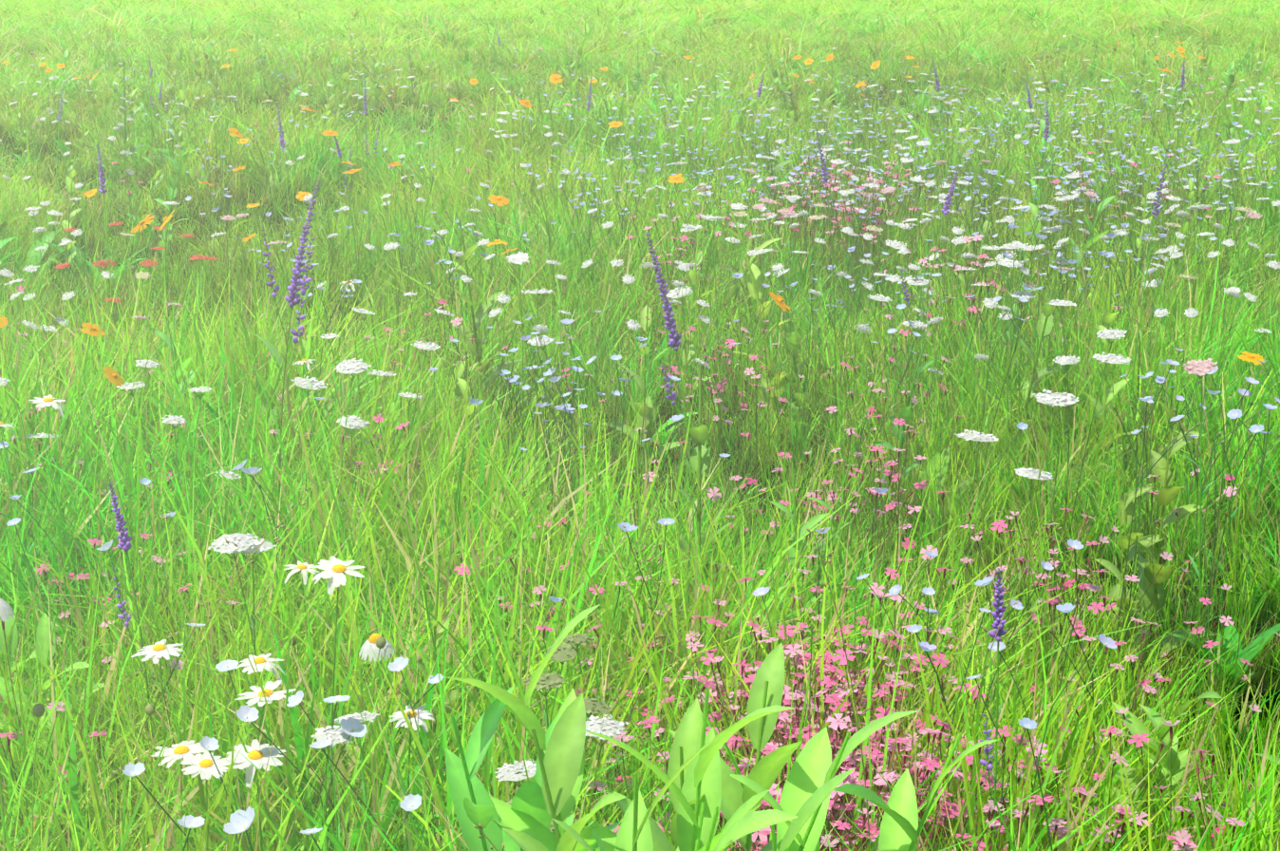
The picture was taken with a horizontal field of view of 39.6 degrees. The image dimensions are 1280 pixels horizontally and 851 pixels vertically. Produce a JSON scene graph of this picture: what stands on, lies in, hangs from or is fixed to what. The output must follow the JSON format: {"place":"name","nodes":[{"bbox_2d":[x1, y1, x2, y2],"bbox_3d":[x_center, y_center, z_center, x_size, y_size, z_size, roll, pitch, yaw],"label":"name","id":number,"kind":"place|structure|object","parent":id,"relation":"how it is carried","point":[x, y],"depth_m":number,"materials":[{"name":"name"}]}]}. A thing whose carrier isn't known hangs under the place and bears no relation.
{"place":"outdoors","nodes":[
{"label":"outdoors","id":0,"kind":"place"},
{"bbox_2d":[0,0,1279,850],"bbox_3d":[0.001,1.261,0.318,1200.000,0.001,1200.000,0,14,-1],"label":"meadow ground","id":1,"kind":"structure","parent":0,"point":[1219,627],"depth_m":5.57,"materials":[{"name":"green plant"}]},
{"bbox_2d":[147,55,379,302],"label":"flower spikes","id":2,"kind":"object","parent":1,"relation":"on","point":[339,153],"depth_m":7.12,"materials":[{"name":"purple plant"}]},
{"bbox_2d":[507,632,612,832],"bbox_3d":[-0.084,0.560,1.934,0.201,0.568,0.711,0,14,-1],"label":"flower","id":3,"kind":"object","parent":1,"relation":"on","point":[564,653],"depth_m":2.04,"materials":[{"name":"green plant"}]},
{"bbox_2d":[0,18,1158,587],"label":"flowers","id":4,"kind":"object","parent":1,"relation":"on","point":[304,361],"depth_m":3.58,"materials":[{"name":"white plant"}]},
{"bbox_2d":[92,13,1113,348],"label":"red flowers","id":5,"kind":"object","parent":1,"relation":"on","point":[105,262],"depth_m":5.50,"materials":[{"name":"red plant"}]},
{"bbox_2d":[32,46,1185,432],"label":"flowers","id":6,"kind":"object","parent":1,"relation":"on","point":[141,225],"depth_m":8.57,"materials":[{"name":"orange plant"}]},
{"bbox_2d":[0,171,1222,850],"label":"forbs","id":7,"kind":"object","parent":1,"relation":"on","point":[703,781],"depth_m":1.50,"materials":[{"name":"green plant"}]},
{"bbox_2d":[0,19,1279,850],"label":"pink flowers","id":8,"kind":"object","parent":1,"relation":"on","point":[1182,840],"depth_m":2.75,"materials":[{"name":"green plant"}]},
{"bbox_2d":[0,6,1279,850],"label":"wildflowers","id":9,"kind":"object","parent":1,"relation":"on","point":[937,274],"depth_m":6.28,"materials":[{"name":"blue plant"}]},
{"bbox_2d":[0,21,1279,765],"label":"leafy plants","id":10,"kind":"object","parent":1,"relation":"on","point":[701,458],"depth_m":7.47,"materials":[{"name":"green plant"}]},
{"bbox_2d":[0,5,1279,850],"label":"seed grass plants","id":11,"kind":"object","parent":1,"relation":"on","point":[923,85],"depth_m":8.42,"materials":[{"name":"green plant"}]},
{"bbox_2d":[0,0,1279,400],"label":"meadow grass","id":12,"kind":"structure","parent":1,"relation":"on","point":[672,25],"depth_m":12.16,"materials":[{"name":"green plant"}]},
{"bbox_2d":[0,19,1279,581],"bbox_3d":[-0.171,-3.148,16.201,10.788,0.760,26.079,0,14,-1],"label":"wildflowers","id":13,"kind":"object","parent":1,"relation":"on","point":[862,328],"depth_m":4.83,"materials":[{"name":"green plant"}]},
{"bbox_2d":[8,14,1279,750],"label":"white flowers","id":14,"kind":"object","parent":1,"relation":"on","point":[1199,367],"depth_m":4.81,"materials":[{"name":"white plant"}]}
]}

